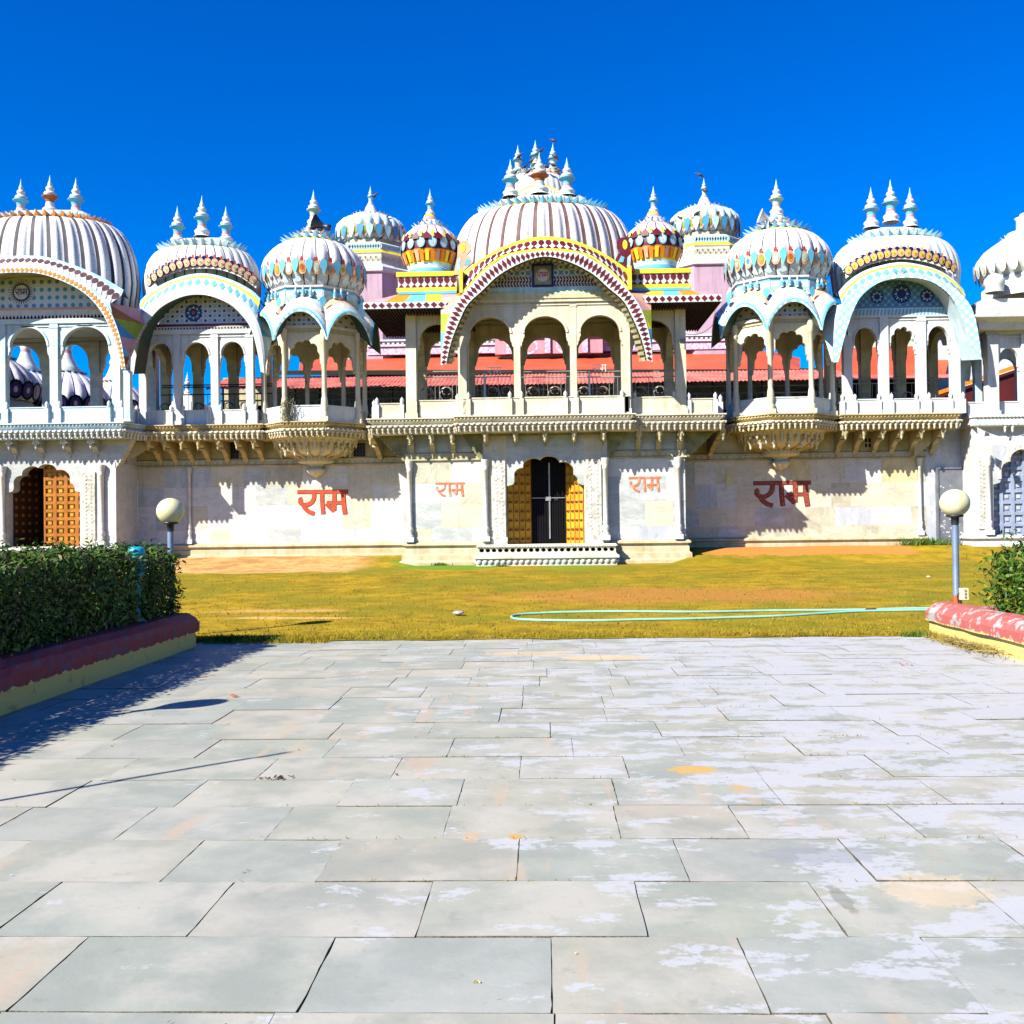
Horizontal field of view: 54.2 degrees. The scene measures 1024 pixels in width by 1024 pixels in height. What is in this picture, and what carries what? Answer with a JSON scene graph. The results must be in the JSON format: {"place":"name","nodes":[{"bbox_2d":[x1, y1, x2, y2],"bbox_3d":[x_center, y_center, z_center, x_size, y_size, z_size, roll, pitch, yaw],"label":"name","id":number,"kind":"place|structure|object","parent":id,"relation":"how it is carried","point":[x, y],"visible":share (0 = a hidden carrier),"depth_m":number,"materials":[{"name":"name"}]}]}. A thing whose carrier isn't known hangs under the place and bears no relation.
{"place":"outdoors","nodes":[
{"label":"outdoors","id":0,"kind":"place"},
{"bbox_2d":[196,635,825,641],"bbox_3d":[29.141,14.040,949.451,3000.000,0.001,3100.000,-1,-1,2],"label":"ground","id":1,"kind":"structure","parent":0,"point":[580,638],"depth_m":17.13,"materials":[{"name":"soil"}]},
{"bbox_2d":[0,412,1023,565],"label":"palace front","id":2,"kind":"structure","parent":1,"relation":"on","point":[564,489],"depth_m":32.25,"materials":[{"name":"white stone"}]},
{"bbox_2d":[10,356,41,406],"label":"striped dome","id":3,"kind":"structure","parent":2,"relation":"on","point":[25,389],"depth_m":36.18,"materials":[{"name":"white tile"}]},
{"bbox_2d":[13,467,39,546],"bbox_3d":[-15.904,-0.141,32.707,0.120,2.821,0.985,-1,-1,26],"label":"door leaf","id":4,"kind":"structure","parent":2,"relation":"in","point":[26,502],"depth_m":32.71,"materials":[{"name":"brown wood"}]},
{"bbox_2d":[17,346,41,406],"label":"striped dome","id":5,"kind":"structure","parent":2,"relation":"on","point":[26,360],"depth_m":40.42,"materials":[{"name":"white stone"}]},
{"bbox_2d":[44,465,79,545],"bbox_3d":[-14.297,-0.168,32.108,1.431,2.821,0.120,-1,-1,2],"label":"door leaf","id":6,"kind":"structure","parent":2,"relation":"in","point":[61,500],"depth_m":32.06,"materials":[{"name":"brown wood"}]},
{"bbox_2d":[0,177,159,423],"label":"domed pavilion","id":7,"kind":"structure","parent":2,"relation":"on","point":[69,277],"depth_m":31.57,"materials":[{"name":"white paint"}]},
{"bbox_2d":[62,346,111,406],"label":"striped dome","id":8,"kind":"structure","parent":2,"relation":"on","point":[75,385],"depth_m":40.70,"materials":[{"name":"white tile"}]},
{"bbox_2d":[103,358,138,472],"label":"striped dome","id":9,"kind":"structure","parent":2,"relation":"on","point":[107,383],"depth_m":43.97,"materials":[{"name":"white stone"}]},
{"bbox_2d":[172,373,206,409],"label":"spire","id":10,"kind":"structure","parent":2,"relation":"on","point":[185,397],"depth_m":44.22,"materials":[{"name":"white paint"}]},
{"bbox_2d":[130,197,272,424],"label":"domed pavilion","id":11,"kind":"structure","parent":2,"relation":"on","point":[200,301],"depth_m":32.34,"materials":[{"name":"white paint"}]},
{"bbox_2d":[230,442,239,458],"bbox_3d":[-9.289,-2.086,33.310,0.447,0.694,0.033,-1,-1,2],"label":"window","id":12,"kind":"structure","parent":2,"relation":"in","point":[234,454],"depth_m":33.31,"materials":[{"name":"beige stone"}]},
{"bbox_2d":[248,190,380,477],"bbox_3d":[-6.543,-5.921,33.194,4.120,9.594,4.120,-1,-1,2],"label":"octagonal kiosk","id":13,"kind":"object","parent":2,"relation":"on","point":[311,311],"visible":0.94,"depth_m":31.98,"materials":[{"name":"beige stone"}]},
{"bbox_2d":[279,393,295,424],"bbox_3d":[-7.084,-3.213,31.521,0.519,1.089,0.352,0,-1,-15],"label":"wild plant","id":14,"kind":"object","parent":13,"relation":"on","point":[288,407],"visible":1,"depth_m":31.50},
{"bbox_2d":[310,214,331,230],"bbox_3d":[-6.288,-9.421,32.931,0.685,0.779,0.566,-1,-1,2],"label":"horn speaker","id":15,"kind":"object","parent":13,"relation":"attached to","point":[316,222],"visible":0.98,"depth_m":32.82},
{"bbox_2d":[353,442,366,457],"bbox_3d":[-5.061,-2.062,33.180,0.460,0.525,0.033,-1,-1,2],"label":"window","id":16,"kind":"structure","parent":2,"relation":"in","point":[358,452],"depth_m":33.18,"materials":[{"name":"beige stone"}]},
{"bbox_2d":[327,186,407,375],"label":"tower dome","id":17,"kind":"structure","parent":2,"relation":"on","point":[361,233],"depth_m":44.81,"materials":[{"name":"white paint"}]},
{"bbox_2d":[507,459,531,543],"bbox_3d":[0.243,-0.443,31.813,0.916,2.914,0.190,0,-1,-35],"label":"door leaf","id":18,"kind":"structure","parent":2,"relation":"in","point":[519,521],"depth_m":31.83,"materials":[{"name":"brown wood"}]},
{"bbox_2d":[191,351,854,425],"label":"open shed","id":19,"kind":"structure","parent":2,"relation":"on","point":[705,377],"depth_m":41.92,"materials":[{"name":"red tile"}]},
{"bbox_2d":[363,153,722,417],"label":"arched pavilion","id":20,"kind":"structure","parent":2,"relation":"on","point":[568,270],"depth_m":30.83,"materials":[{"name":"beige stone"}]},
{"bbox_2d":[505,141,562,194],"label":"dome","id":21,"kind":"structure","parent":20,"relation":"on","point":[524,184],"depth_m":46.51,"materials":[{"name":"white stone"}]},
{"bbox_2d":[680,338,685,343],"bbox_3d":[5.245,-5.237,30.765,0.160,0.140,0.324,-1,-1,2],"label":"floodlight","id":22,"kind":"object","parent":20,"relation":"attached to","point":[682,341],"visible":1,"depth_m":30.60,"materials":[{"name":"white metal"}]},
{"bbox_2d":[367,334,725,369],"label":"pink hall","id":23,"kind":"structure","parent":2,"relation":"on","point":[548,346],"depth_m":43.84,"materials":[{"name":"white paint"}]},
{"bbox_2d":[565,463,584,542],"bbox_3d":[1.983,-0.465,31.763,0.190,2.914,0.765,0,-1,-42],"label":"door leaf","id":24,"kind":"structure","parent":2,"relation":"in","point":[574,491],"depth_m":31.78,"materials":[{"name":"yellow wood"}]},
{"bbox_2d":[670,180,744,353],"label":"tower dome","id":25,"kind":"structure","parent":2,"relation":"on","point":[709,234],"depth_m":44.13,"materials":[{"name":"white paint"}]},
{"bbox_2d":[711,181,849,470],"bbox_3d":[8.862,-6.231,33.276,4.182,9.738,4.182,-1,-1,2],"label":"octagonal kiosk","id":26,"kind":"object","parent":2,"relation":"on","point":[780,299],"visible":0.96,"depth_m":32.06,"materials":[{"name":"beige stone"}]},
{"bbox_2d":[757,208,775,228],"bbox_3d":[8.259,-9.522,32.486,0.596,0.677,0.492,-1,-1,2],"label":"horn speaker","id":27,"kind":"object","parent":26,"relation":"on","point":[763,216],"visible":1,"depth_m":32.41},
{"bbox_2d":[864,437,870,447],"bbox_3d":[11.835,-2.298,33.265,0.258,0.360,0.033,-1,-1,2],"label":"window","id":28,"kind":"structure","parent":2,"relation":"in","point":[867,441],"depth_m":33.27,"materials":[{"name":"beige stone"}]},
{"bbox_2d":[822,181,981,414],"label":"domed pavilion","id":29,"kind":"structure","parent":2,"relation":"on","point":[896,289],"depth_m":32.30,"materials":[{"name":"white paint"}]},
{"bbox_2d":[935,467,963,544],"bbox_3d":[14.655,-0.131,33.088,1.197,2.713,0.165,-1,-1,2],"label":"metal door","id":30,"kind":"structure","parent":2,"relation":"in","point":[946,478],"depth_m":33.08,"materials":[{"name":"white paint"}]},
{"bbox_2d":[939,213,1023,417],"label":"corner pavilion","id":31,"kind":"structure","parent":2,"relation":"on","point":[998,274],"depth_m":32.12,"materials":[{"name":"white paint"}]},
{"bbox_2d":[975,426,1023,446],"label":"bunting","id":32,"kind":"object","parent":2,"relation":"hanging from","point":[993,438],"visible":1,"depth_m":31.47,"materials":[{"name":"white fabric"}]},
{"bbox_2d":[993,450,1023,534],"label":"door leaf","id":33,"kind":"structure","parent":2,"relation":"in","point":[1008,495],"depth_m":32.51,"materials":[{"name":"grey paint"}]},
{"bbox_2d":[0,636,1023,1023],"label":"terrace","id":34,"kind":"structure","parent":0,"point":[710,860],"depth_m":5.14,"materials":[{"name":"stone"}]},
{"bbox_2d":[259,774,293,779],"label":"dry leaves","id":35,"kind":"object","parent":34,"relation":"on","point":[280,777],"visible":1,"depth_m":6.37,"materials":[{"name":"brown plant"}]},
{"bbox_2d":[10,637,988,1023],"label":"leaf crumbs","id":36,"kind":"object","parent":34,"relation":"on","point":[596,743],"visible":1,"depth_m":7.61,"materials":[{"name":"beige plant"}]},
{"bbox_2d":[923,632,1009,658],"bbox_3d":[5.688,1.643,12.400,0.773,0.174,2.666,-1,-1,2],"label":"straw heap","id":37,"kind":"object","parent":34,"relation":"on","point":[970,643],"visible":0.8,"depth_m":12.20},
{"bbox_2d":[0,0,1023,409],"label":"sky","id":38,"kind":"structure","parent":0,"point":[248,108],"materials":[{"name":"blue"}]},
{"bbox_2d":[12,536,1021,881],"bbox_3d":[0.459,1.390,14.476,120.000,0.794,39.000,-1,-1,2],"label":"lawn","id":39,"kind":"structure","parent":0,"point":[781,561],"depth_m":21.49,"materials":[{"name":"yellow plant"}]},
{"bbox_2d":[0,613,199,715],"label":"planter wall","id":40,"kind":"structure","parent":39,"relation":"on","point":[35,675],"depth_m":10.34,"materials":[{"name":"red paint"}]},
{"bbox_2d":[0,537,186,658],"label":"clipped hedge","id":41,"kind":"object","parent":40,"relation":"on","point":[41,603],"visible":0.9,"depth_m":10.88,"materials":[{"name":"green plant"}]},
{"bbox_2d":[128,547,145,621],"bbox_3d":[-4.670,0.904,12.438,0.216,0.950,0.216,-1,-1,2],"label":"garden bollard light","id":42,"kind":"object","parent":40,"relation":"on","point":[139,551],"visible":0.4,"depth_m":12.38,"materials":[{"name":"teal plastic"}]},
{"bbox_2d":[156,498,183,613],"bbox_3d":[-5.034,0.783,14.752,0.400,1.981,0.400,-1,-1,2],"label":"globe lamp","id":43,"kind":"object","parent":39,"relation":"on","point":[170,512],"visible":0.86,"depth_m":14.65,"materials":[{"name":"white metal"}]},
{"bbox_2d":[453,610,463,613],"bbox_3d":[-0.915,1.710,17.030,0.204,0.067,0.205,-1,-1,2],"label":"rock","id":44,"kind":"object","parent":39,"relation":"on","point":[458,612],"visible":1,"depth_m":16.98,"materials":[{"name":"white stone"}]},
{"bbox_2d":[510,607,928,621],"bbox_3d":[3.658,1.687,16.476,7.387,0.085,1.355,-1,-1,2],"label":"garden hose","id":45,"kind":"object","parent":39,"relation":"on","point":[839,611],"visible":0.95,"depth_m":16.78,"materials":[{"name":"teal plastic"}]},
{"bbox_2d":[925,601,1023,661],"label":"planter wall","id":46,"kind":"structure","parent":39,"relation":"on","point":[1003,631],"depth_m":12.30,"materials":[{"name":"red paint"}]},
{"bbox_2d":[939,489,970,602],"bbox_3d":[6.126,0.486,13.814,0.400,1.604,0.400,-1,-1,2],"label":"globe lamp","id":47,"kind":"object","parent":46,"relation":"on","point":[954,504],"visible":0.99,"depth_m":13.77,"materials":[{"name":"white metal"}]},
{"bbox_2d":[957,588,968,603],"bbox_3d":[6.186,1.166,13.728,0.141,0.244,0.062,-1,-1,2],"label":"socket box","id":48,"kind":"object","parent":46,"relation":"on","point":[963,593],"visible":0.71,"depth_m":13.70,"materials":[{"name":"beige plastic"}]},
{"bbox_2d":[966,520,1023,614],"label":"clipped hedge","id":49,"kind":"object","parent":46,"relation":"on","point":[1011,560],"visible":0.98,"depth_m":13.16,"materials":[{"name":"green plant"}]},
{"bbox_2d":[297,640,859,1023],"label":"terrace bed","id":50,"kind":"object","parent":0,"point":[516,880],"visible":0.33,"depth_m":4.18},
{"bbox_2d":[823,340,967,414],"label":"tiled shed","id":51,"kind":"structure","parent":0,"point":[910,366],"depth_m":41.10,"materials":[{"name":"red paint"}]},
{"bbox_2d":[938,340,1015,401],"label":"red walled hall","id":52,"kind":"structure","parent":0,"point":[1007,387],"depth_m":40.01,"materials":[{"name":"orange paint"}]}
]}

